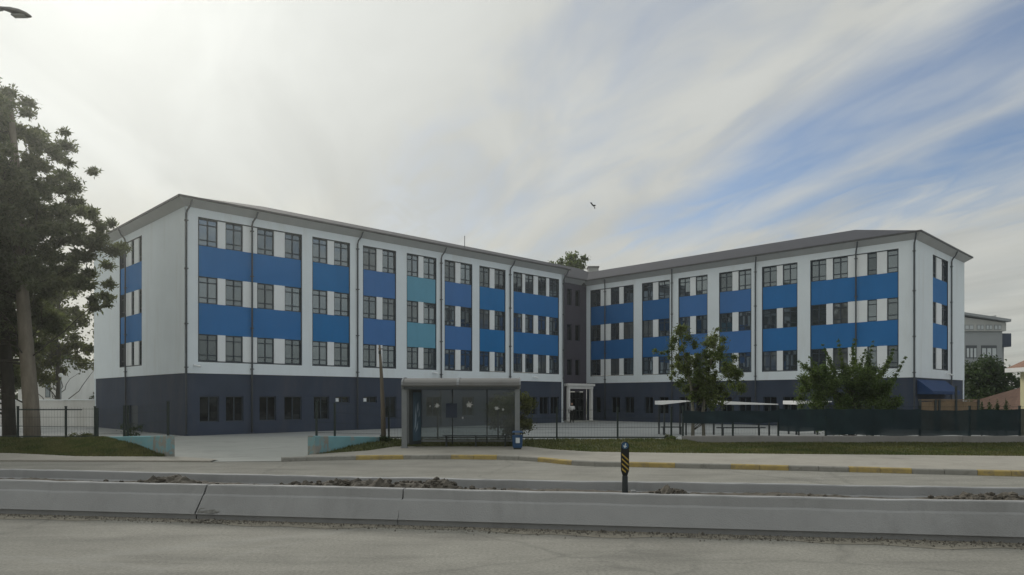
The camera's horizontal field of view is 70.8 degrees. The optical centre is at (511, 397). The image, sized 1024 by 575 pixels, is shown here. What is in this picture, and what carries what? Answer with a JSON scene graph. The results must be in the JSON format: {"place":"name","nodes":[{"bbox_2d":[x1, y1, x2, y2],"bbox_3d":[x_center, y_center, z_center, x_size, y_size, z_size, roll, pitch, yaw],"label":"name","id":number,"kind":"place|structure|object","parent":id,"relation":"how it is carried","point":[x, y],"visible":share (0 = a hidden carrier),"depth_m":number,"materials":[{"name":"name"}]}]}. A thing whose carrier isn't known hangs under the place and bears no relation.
{"place":"outdoors","nodes":[
{"label":"outdoors","id":0,"kind":"place"},
{"bbox_2d":[0,436,164,456],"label":"grass bank","id":1,"kind":"structure","parent":0,"point":[69,443],"depth_m":28.38,"materials":[{"name":"plant"}]},
{"bbox_2d":[0,401,169,437],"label":"school fence","id":2,"kind":"object","parent":1,"relation":"on","point":[98,415],"visible":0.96,"depth_m":30.93,"materials":[{"name":"black metal"}]},
{"bbox_2d":[0,453,216,461],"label":"pavement","id":3,"kind":"structure","parent":0,"point":[12,457],"depth_m":24.95,"materials":[{"name":"concrete"}]},
{"bbox_2d":[175,436,401,461],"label":"driveway","id":4,"kind":"structure","parent":0,"point":[243,448],"depth_m":31.04,"materials":[{"name":"concrete"}]},
{"bbox_2d":[242,398,586,461],"bbox_3d":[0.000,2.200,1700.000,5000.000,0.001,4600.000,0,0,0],"label":"ground","id":5,"kind":"structure","parent":0,"point":[280,461],"depth_m":24.91,"materials":[{"name":"grey concrete"}]},
{"bbox_2d":[111,435,174,455],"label":"driveway wall","id":6,"kind":"structure","parent":5,"relation":"on","point":[162,444],"depth_m":26.44,"materials":[{"name":"paint"}]},
{"bbox_2d":[308,436,387,454],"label":"driveway wall","id":7,"kind":"structure","parent":5,"relation":"on","point":[319,444],"depth_m":26.85,"materials":[{"name":"concrete"}]},
{"bbox_2d":[0,414,1017,439],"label":"schoolyard","id":8,"kind":"structure","parent":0,"point":[537,432],"depth_m":44.66,"materials":[{"name":"concrete"}]},
{"bbox_2d":[0,184,79,435],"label":"pine tree","id":9,"kind":"object","parent":8,"relation":"on","point":[10,377],"visible":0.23,"depth_m":34.86,"materials":[{"name":"green plant"}]},
{"bbox_2d":[0,399,94,425],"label":"boundary wall","id":10,"kind":"structure","parent":8,"relation":"on","point":[48,417],"depth_m":54.22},
{"bbox_2d":[16,288,93,398],"bbox_3d":[-36.553,-3.915,58.017,7.277,12.357,6.496,0,0,0],"label":"leafy tree","id":11,"kind":"object","parent":8,"relation":"on","point":[52,361],"visible":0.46,"depth_m":57.61,"materials":[{"name":"green plant"}]},
{"bbox_2d":[18,360,93,399],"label":"gabled house","id":12,"kind":"structure","parent":8,"relation":"on","point":[75,384],"depth_m":68.59,"materials":[{"name":"white concrete"}]},
{"bbox_2d":[0,77,132,437],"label":"pine tree","id":13,"kind":"object","parent":8,"relation":"on","point":[23,193],"visible":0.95,"depth_m":33.42,"materials":[{"name":"green plant"}]},
{"bbox_2d":[315,401,671,438],"bbox_3d":[-0.755,1.115,30.479,14.916,2.011,4.071,0,0,-19],"label":"school fence","id":14,"kind":"object","parent":8,"relation":"on","point":[397,427],"visible":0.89,"depth_m":30.98,"materials":[{"name":"black metal"}]},
{"bbox_2d":[483,390,538,436],"bbox_3d":[-0.079,0.842,32.026,2.591,2.724,2.020,0,0,0],"label":"tree","id":15,"kind":"object","parent":8,"relation":"on","point":[527,402],"visible":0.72,"depth_m":31.68,"materials":[{"name":"green plant"}]},
{"bbox_2d":[94,194,972,435],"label":"school building","id":16,"kind":"structure","parent":8,"relation":"on","point":[223,318],"depth_m":51.11,"materials":[{"name":"white paint"}]},
{"bbox_2d":[199,218,216,247],"bbox_3d":[-17.529,-9.475,41.460,1.087,1.550,0.070,0,0,-45],"label":"window","id":17,"kind":"structure","parent":16,"relation":"in","point":[207,228],"depth_m":41.42,"materials":[{"name":"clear glass"}]},
{"bbox_2d":[199,276,216,304],"bbox_3d":[-17.529,-6.180,41.460,1.087,1.540,0.070,0,0,-45],"label":"window","id":18,"kind":"structure","parent":16,"relation":"in","point":[207,285],"depth_m":41.42,"materials":[{"name":"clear glass"}]},
{"bbox_2d":[199,334,216,360],"bbox_3d":[-17.529,-2.885,41.460,1.087,1.530,0.070,0,0,-45],"label":"window","id":19,"kind":"structure","parent":16,"relation":"in","point":[207,343],"depth_m":41.42,"materials":[{"name":"glass"}]},
{"bbox_2d":[200,396,217,421],"bbox_3d":[-17.517,0.650,41.555,1.115,1.480,0.070,0,0,-45],"label":"window","id":20,"kind":"structure","parent":16,"relation":"in","point":[208,404],"depth_m":41.54,"materials":[{"name":"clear glass"}]},
{"bbox_2d":[226,223,241,251],"bbox_3d":[-16.442,-9.475,42.532,1.037,1.550,0.070,0,0,-45],"label":"window","id":21,"kind":"structure","parent":16,"relation":"in","point":[233,232],"depth_m":42.51,"materials":[{"name":"grey glass"}]},
{"bbox_2d":[226,279,241,306],"bbox_3d":[-16.442,-6.180,42.532,1.037,1.540,0.070,0,0,-45],"label":"window","id":22,"kind":"structure","parent":16,"relation":"in","point":[233,288],"depth_m":42.50,"materials":[{"name":"grey glass"}]},
{"bbox_2d":[226,336,241,361],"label":"window","id":23,"kind":"structure","parent":16,"relation":"in","point":[233,344],"depth_m":42.50,"materials":[{"name":"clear glass"}]},
{"bbox_2d":[226,396,242,421],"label":"window","id":24,"kind":"structure","parent":16,"relation":"in","point":[234,404],"depth_m":42.63,"materials":[{"name":"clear glass"}]},
{"bbox_2d":[257,228,273,255],"bbox_3d":[-15.057,-9.475,43.899,1.080,1.550,0.070,0,0,-45],"label":"window","id":25,"kind":"structure","parent":16,"relation":"in","point":[265,238],"depth_m":43.89,"materials":[{"name":"grey glass"}]},
{"bbox_2d":[257,283,273,309],"bbox_3d":[-15.057,-6.180,43.899,1.080,1.540,0.070,0,0,-45],"label":"window","id":26,"kind":"structure","parent":16,"relation":"in","point":[265,292],"depth_m":43.89,"materials":[{"name":"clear glass"}]},
{"bbox_2d":[257,338,273,362],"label":"window","id":27,"kind":"structure","parent":16,"relation":"in","point":[265,346],"depth_m":43.89,"materials":[{"name":"grey glass"}]},
{"bbox_2d":[259,396,274,420],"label":"window","id":28,"kind":"structure","parent":16,"relation":"in","point":[266,403],"depth_m":44.00,"materials":[{"name":"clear glass"}]},
{"bbox_2d":[285,233,299,259],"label":"window","id":29,"kind":"structure","parent":16,"relation":"in","point":[292,242],"depth_m":45.13,"materials":[{"name":"grey glass"}]},
{"bbox_2d":[285,286,299,311],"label":"window","id":30,"kind":"structure","parent":16,"relation":"in","point":[292,294],"depth_m":45.13,"materials":[{"name":"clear glass"}]},
{"bbox_2d":[285,339,299,363],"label":"window","id":31,"kind":"structure","parent":16,"relation":"in","point":[292,347],"depth_m":45.13,"materials":[{"name":"grey glass"}]},
{"bbox_2d":[284,396,300,419],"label":"window","id":32,"kind":"structure","parent":16,"relation":"in","point":[292,404],"depth_m":45.20,"materials":[{"name":"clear glass"}]},
{"bbox_2d":[313,238,326,263],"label":"window","id":33,"kind":"structure","parent":16,"relation":"in","point":[319,245],"depth_m":46.46,"materials":[{"name":"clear glass"}]},
{"bbox_2d":[313,289,326,314],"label":"window","id":34,"kind":"structure","parent":16,"relation":"in","point":[319,296],"depth_m":46.46,"materials":[{"name":"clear glass"}]},
{"bbox_2d":[313,341,326,364],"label":"window","id":35,"kind":"structure","parent":16,"relation":"in","point":[319,347],"depth_m":46.46,"materials":[{"name":"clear glass"}]},
{"bbox_2d":[314,396,327,419],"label":"window","id":36,"kind":"structure","parent":16,"relation":"in","point":[322,405],"depth_m":46.72,"materials":[{"name":"black glass"}]},
{"bbox_2d":[333,342,348,365],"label":"window","id":37,"kind":"structure","parent":16,"relation":"in","point":[341,350],"depth_m":47.60,"materials":[{"name":"grey glass"}]},
{"bbox_2d":[334,242,348,266],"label":"window","id":38,"kind":"structure","parent":16,"relation":"in","point":[341,250],"depth_m":47.60,"materials":[{"name":"clear glass"}]},
{"bbox_2d":[334,292,348,316],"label":"window","id":39,"kind":"structure","parent":16,"relation":"in","point":[341,300],"depth_m":47.60,"materials":[{"name":"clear glass"}]},
{"bbox_2d":[363,247,375,270],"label":"window","id":40,"kind":"structure","parent":16,"relation":"in","point":[369,254],"depth_m":49.12,"materials":[{"name":"clear glass"}]},
{"bbox_2d":[363,295,375,318],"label":"window","id":41,"kind":"structure","parent":16,"relation":"in","point":[369,302],"depth_m":49.12,"materials":[{"name":"grey glass"}]},
{"bbox_2d":[363,344,375,366],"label":"window","id":42,"kind":"structure","parent":16,"relation":"in","point":[369,351],"depth_m":49.12,"materials":[{"name":"grey glass"}]},
{"bbox_2d":[382,250,394,273],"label":"window","id":43,"kind":"structure","parent":16,"relation":"in","point":[388,257],"depth_m":50.21,"materials":[{"name":"clear glass"}]},
{"bbox_2d":[382,298,394,320],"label":"window","id":44,"kind":"structure","parent":16,"relation":"in","point":[388,304],"depth_m":50.21,"materials":[{"name":"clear glass"}]},
{"bbox_2d":[382,345,394,367],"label":"window","id":45,"kind":"structure","parent":16,"relation":"in","point":[388,352],"depth_m":50.21,"materials":[{"name":"clear glass"}]},
{"bbox_2d":[385,397,394,417],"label":"window","id":46,"kind":"structure","parent":16,"relation":"in","point":[389,401],"depth_m":50.46,"materials":[{"name":"black glass"}]},
{"bbox_2d":[407,254,417,276],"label":"window","id":47,"kind":"structure","parent":16,"relation":"in","point":[412,260],"depth_m":51.67,"materials":[{"name":"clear glass"}]},
{"bbox_2d":[407,300,417,322],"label":"window","id":48,"kind":"structure","parent":16,"relation":"in","point":[412,306],"depth_m":51.67,"materials":[{"name":"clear glass"}]},
{"bbox_2d":[407,347,417,368],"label":"window","id":49,"kind":"structure","parent":16,"relation":"in","point":[412,352],"depth_m":51.67,"materials":[{"name":"grey glass"}]},
{"bbox_2d":[424,257,434,279],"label":"window","id":50,"kind":"structure","parent":16,"relation":"in","point":[429,263],"depth_m":52.80,"materials":[{"name":"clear glass"}]},
{"bbox_2d":[424,302,434,323],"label":"window","id":51,"kind":"structure","parent":16,"relation":"in","point":[429,308],"depth_m":52.80,"materials":[{"name":"clear glass"}]},
{"bbox_2d":[424,348,434,368],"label":"window","id":52,"kind":"structure","parent":16,"relation":"in","point":[429,353],"depth_m":52.80,"materials":[{"name":"glass"}]},
{"bbox_2d":[426,397,439,416],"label":"window","id":53,"kind":"structure","parent":16,"relation":"in","point":[431,411],"depth_m":53.02,"materials":[{"name":"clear glass"}]},
{"bbox_2d":[445,261,454,282],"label":"window","id":54,"kind":"structure","parent":16,"relation":"in","point":[449,266],"depth_m":54.08,"materials":[{"name":"glass"}]},
{"bbox_2d":[445,305,454,325],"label":"window","id":55,"kind":"structure","parent":16,"relation":"in","point":[449,310],"depth_m":54.08,"materials":[{"name":"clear glass"}]},
{"bbox_2d":[445,349,454,369],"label":"window","id":56,"kind":"structure","parent":16,"relation":"in","point":[449,353],"depth_m":54.08,"materials":[{"name":"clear glass"}]},
{"bbox_2d":[460,263,470,284],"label":"window","id":57,"kind":"structure","parent":16,"relation":"in","point":[465,269],"depth_m":55.20,"materials":[{"name":"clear glass"}]},
{"bbox_2d":[461,307,470,327],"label":"window","id":58,"kind":"structure","parent":16,"relation":"in","point":[465,311],"depth_m":55.23,"materials":[{"name":"glass"}]},
{"bbox_2d":[461,350,470,369],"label":"window","id":59,"kind":"structure","parent":16,"relation":"in","point":[465,354],"depth_m":55.20,"materials":[{"name":"clear glass"}]},
{"bbox_2d":[462,397,472,415],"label":"window","id":60,"kind":"structure","parent":16,"relation":"in","point":[466,411],"depth_m":55.39,"materials":[{"name":"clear glass"}]},
{"bbox_2d":[680,278,689,296],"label":"window","id":61,"kind":"structure","parent":16,"relation":"in","point":[684,283],"depth_m":61.79,"materials":[{"name":"clear glass"}]},
{"bbox_2d":[696,276,706,294],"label":"window","id":62,"kind":"structure","parent":16,"relation":"in","point":[701,281],"depth_m":60.64,"materials":[{"name":"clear glass"}]},
{"bbox_2d":[696,315,706,333],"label":"window","id":63,"kind":"structure","parent":16,"relation":"in","point":[701,321],"depth_m":60.64,"materials":[{"name":"glass"}]},
{"bbox_2d":[720,272,731,291],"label":"window","id":64,"kind":"structure","parent":16,"relation":"in","point":[725,278],"depth_m":59.03,"materials":[{"name":"glass"}]},
{"bbox_2d":[720,313,731,331],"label":"window","id":65,"kind":"structure","parent":16,"relation":"in","point":[725,318],"depth_m":59.00,"materials":[{"name":"glass"}]},
{"bbox_2d":[739,270,750,289],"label":"window","id":66,"kind":"structure","parent":16,"relation":"in","point":[744,276],"depth_m":57.88,"materials":[{"name":"clear glass"}]},
{"bbox_2d":[739,311,750,330],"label":"window","id":67,"kind":"structure","parent":16,"relation":"in","point":[744,317],"depth_m":57.88,"materials":[{"name":"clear glass"}]},
{"bbox_2d":[739,352,750,371],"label":"window","id":68,"kind":"structure","parent":16,"relation":"in","point":[744,358],"depth_m":57.83,"materials":[{"name":"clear glass"}]},
{"bbox_2d":[763,266,776,286],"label":"window","id":69,"kind":"structure","parent":16,"relation":"in","point":[769,273],"depth_m":56.33,"materials":[{"name":"grey glass"}]},
{"bbox_2d":[763,308,776,328],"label":"window","id":70,"kind":"structure","parent":16,"relation":"in","point":[769,315],"depth_m":56.35,"materials":[{"name":"glass"}]},
{"bbox_2d":[763,351,776,370],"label":"window","id":71,"kind":"structure","parent":16,"relation":"in","point":[769,357],"depth_m":56.33,"materials":[{"name":"clear glass"}]},
{"bbox_2d":[783,263,796,284],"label":"window","id":72,"kind":"structure","parent":16,"relation":"in","point":[790,270],"depth_m":55.19,"materials":[{"name":"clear glass"}]},
{"bbox_2d":[783,307,796,327],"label":"window","id":73,"kind":"structure","parent":16,"relation":"in","point":[789,313],"depth_m":55.21,"materials":[{"name":"grey glass"}]},
{"bbox_2d":[783,350,796,369],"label":"window","id":74,"kind":"structure","parent":16,"relation":"in","point":[789,356],"depth_m":55.19,"materials":[{"name":"grey glass"}]},
{"bbox_2d":[811,259,825,281],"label":"window","id":75,"kind":"structure","parent":16,"relation":"in","point":[818,268],"depth_m":53.71,"materials":[{"name":"grey glass"}]},
{"bbox_2d":[811,304,825,325],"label":"window","id":76,"kind":"structure","parent":16,"relation":"in","point":[818,312],"depth_m":53.71,"materials":[{"name":"clear glass"}]},
{"bbox_2d":[811,349,825,368],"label":"window","id":77,"kind":"structure","parent":16,"relation":"in","point":[818,355],"depth_m":53.71,"materials":[{"name":"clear glass"}]},
{"bbox_2d":[833,256,847,278],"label":"window","id":78,"kind":"structure","parent":16,"relation":"in","point":[840,265],"depth_m":52.53,"materials":[{"name":"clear glass"}]},
{"bbox_2d":[833,302,847,323],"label":"window","id":79,"kind":"structure","parent":16,"relation":"in","point":[840,310],"depth_m":52.53,"materials":[{"name":"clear glass"}]},
{"bbox_2d":[833,348,847,368],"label":"window","id":80,"kind":"structure","parent":16,"relation":"in","point":[845,350],"depth_m":52.62,"materials":[{"name":"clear glass"}]},
{"bbox_2d":[867,253,876,274],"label":"window","id":81,"kind":"structure","parent":16,"relation":"in","point":[871,257],"depth_m":51.00,"materials":[{"name":"glass"}]},
{"bbox_2d":[867,299,876,321],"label":"window","id":82,"kind":"structure","parent":16,"relation":"in","point":[871,304],"depth_m":51.01,"materials":[{"name":"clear glass"}]},
{"bbox_2d":[887,250,897,272],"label":"window","id":83,"kind":"structure","parent":16,"relation":"in","point":[892,256],"depth_m":50.06,"materials":[{"name":"clear glass"}]},
{"bbox_2d":[887,297,897,319],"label":"window","id":84,"kind":"structure","parent":16,"relation":"in","point":[892,303],"depth_m":50.06,"materials":[{"name":"grey glass"}]},
{"bbox_2d":[887,345,897,367],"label":"window","id":85,"kind":"structure","parent":16,"relation":"in","point":[894,363],"depth_m":50.01,"materials":[{"name":"glass"}]},
{"bbox_2d":[547,251,580,267],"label":"leafy tree","id":86,"kind":"object","parent":8,"relation":"on","point":[570,258],"visible":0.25,"depth_m":91.59,"materials":[{"name":"green plant"}]},
{"bbox_2d":[655,400,689,434],"bbox_3d":[9.348,1.150,42.000,1.640,2.000,2.000,0,0,0],"label":"yard canopy","id":87,"kind":"object","parent":8,"relation":"on","point":[659,403],"visible":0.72,"depth_m":41.84,"materials":[{"name":"metal"}]},
{"bbox_2d":[652,323,748,435],"bbox_3d":[8.454,-0.620,32.567,4.284,5.644,2.446,0,0,0],"label":"slender tree","id":88,"kind":"object","parent":8,"relation":"on","point":[706,382],"visible":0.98,"depth_m":32.35,"materials":[{"name":"green plant"}]},
{"bbox_2d":[713,401,777,435],"bbox_3d":[13.067,1.150,41.100,3.449,2.000,2.200,0,0,0],"label":"yard canopy","id":89,"kind":"object","parent":8,"relation":"on","point":[739,403],"visible":0.63,"depth_m":40.21,"materials":[{"name":"metal"}]},
{"bbox_2d":[792,338,907,435],"bbox_3d":[15.694,-0.307,33.543,5.111,5.014,3.474,0,0,0],"label":"bushy shrub","id":90,"kind":"object","parent":8,"relation":"on","point":[873,391],"visible":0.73,"depth_m":33.07,"materials":[{"name":"green plant"}]},
{"bbox_2d":[682,436,1023,442],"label":"wall","id":91,"kind":"structure","parent":8,"relation":"on","point":[866,439],"depth_m":30.86,"materials":[{"name":"concrete"}]},
{"bbox_2d":[682,406,1023,435],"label":"school fence","id":92,"kind":"object","parent":91,"relation":"on","point":[898,422],"visible":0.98,"depth_m":30.95,"materials":[{"name":"metal"}]},
{"bbox_2d":[918,386,979,410],"bbox_3d":[27.330,0.700,44.985,3.820,2.900,0.150,0,0,0],"label":"board fence","id":93,"kind":"object","parent":8,"relation":"on","point":[956,404],"visible":0.38,"depth_m":44.98,"materials":[{"name":"wood"}]},
{"bbox_2d":[964,353,1019,398],"bbox_3d":[43.936,-0.994,66.067,6.322,6.388,5.672,0,0,0],"label":"round tree","id":94,"kind":"object","parent":8,"relation":"on","point":[988,375],"visible":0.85,"depth_m":64.64,"materials":[{"name":"green plant"}]},
{"bbox_2d":[972,388,1019,409],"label":"shed","id":95,"kind":"structure","parent":8,"relation":"on","point":[1012,397],"depth_m":49.44,"materials":[{"name":"ceramic"}]},
{"bbox_2d":[0,459,1023,574],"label":"road","id":96,"kind":"structure","parent":0,"point":[60,547],"depth_m":10.35,"materials":[{"name":"grey asphalt"}]},
{"bbox_2d":[0,6,31,17],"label":"street light","id":97,"kind":"object","parent":96,"relation":"on","point":[16,12],"visible":1,"depth_m":14.96,"materials":[{"name":"metal"}]},
{"bbox_2d":[0,479,209,518],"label":"concrete barrier","id":98,"kind":"object","parent":96,"relation":"on","point":[125,499],"visible":0.95,"depth_m":13.09,"materials":[{"name":"grey concrete"}]},
{"bbox_2d":[196,484,404,524],"bbox_3d":[-3.717,1.854,12.553,3.764,0.632,0.324,0,0,9],"label":"concrete barrier","id":99,"kind":"object","parent":96,"relation":"on","point":[328,504],"visible":0.94,"depth_m":12.47,"materials":[{"name":"grey concrete"}]},
{"bbox_2d":[0,469,1023,498],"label":"concrete barrier","id":100,"kind":"object","parent":96,"relation":"on","point":[894,491],"visible":0.34,"depth_m":13.56,"materials":[{"name":"grey concrete"}]},
{"bbox_2d":[0,514,1023,549],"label":"gravel","id":101,"kind":"structure","parent":96,"relation":"on","point":[853,540],"depth_m":11.31,"materials":[{"name":"grey gravel"}]},
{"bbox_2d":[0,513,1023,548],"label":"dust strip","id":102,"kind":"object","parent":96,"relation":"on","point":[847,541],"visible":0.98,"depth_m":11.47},
{"bbox_2d":[281,454,1023,475],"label":"kerb","id":103,"kind":"structure","parent":96,"relation":"on","point":[743,466],"depth_m":22.04,"materials":[{"name":"concrete"}]},
{"bbox_2d":[398,488,1023,542],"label":"concrete barrier","id":104,"kind":"object","parent":96,"relation":"on","point":[945,519],"visible":0.91,"depth_m":11.37,"materials":[{"name":"grey concrete"}]},
{"bbox_2d":[0,474,1023,499],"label":"median soil","id":105,"kind":"structure","parent":0,"point":[378,482],"depth_m":13.02,"materials":[{"name":"soil"}]},
{"bbox_2d":[621,442,628,492],"bbox_3d":[2.016,1.275,12.850,0.148,0.989,0.110,0,0,23],"label":"marker post","id":106,"kind":"object","parent":105,"relation":"on","point":[624,458],"visible":0.96,"depth_m":12.83,"materials":[{"name":"metal"}]},
{"bbox_2d":[0,0,1023,397],"label":"sky","id":107,"kind":"structure","parent":0,"point":[690,127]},
{"bbox_2d":[306,446,1023,469],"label":"pavement","id":108,"kind":"structure","parent":0,"point":[962,462],"depth_m":24.40,"materials":[{"name":"concrete"}]},
{"bbox_2d":[400,377,520,447],"bbox_3d":[-2.071,0.585,29.883,4.853,2.870,1.926,0,0,0],"label":"bus shelter","id":109,"kind":"object","parent":108,"relation":"on","point":[411,412],"visible":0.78,"depth_m":29.23,"materials":[{"name":"metal"}]},
{"bbox_2d":[316,437,1023,455],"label":"grass bank","id":110,"kind":"structure","parent":0,"point":[463,443],"depth_m":29.21,"materials":[{"name":"plant"}]},
{"bbox_2d":[378,345,385,438],"bbox_3d":[-5.479,-0.140,30.389,0.345,4.185,0.209,0,0,-10],"label":"wooden pole","id":111,"kind":"object","parent":110,"relation":"on","point":[383,419],"visible":0.9,"depth_m":30.34,"materials":[{"name":"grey wood"}]},
{"bbox_2d":[964,312,1010,401],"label":"grey house","id":112,"kind":"structure","parent":0,"point":[983,334],"depth_m":87.96,"materials":[{"name":"paint"}]},
{"bbox_2d":[1005,361,1023,408],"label":"house","id":113,"kind":"structure","parent":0,"point":[1018,367],"depth_m":38.93,"materials":[{"name":"paint"}]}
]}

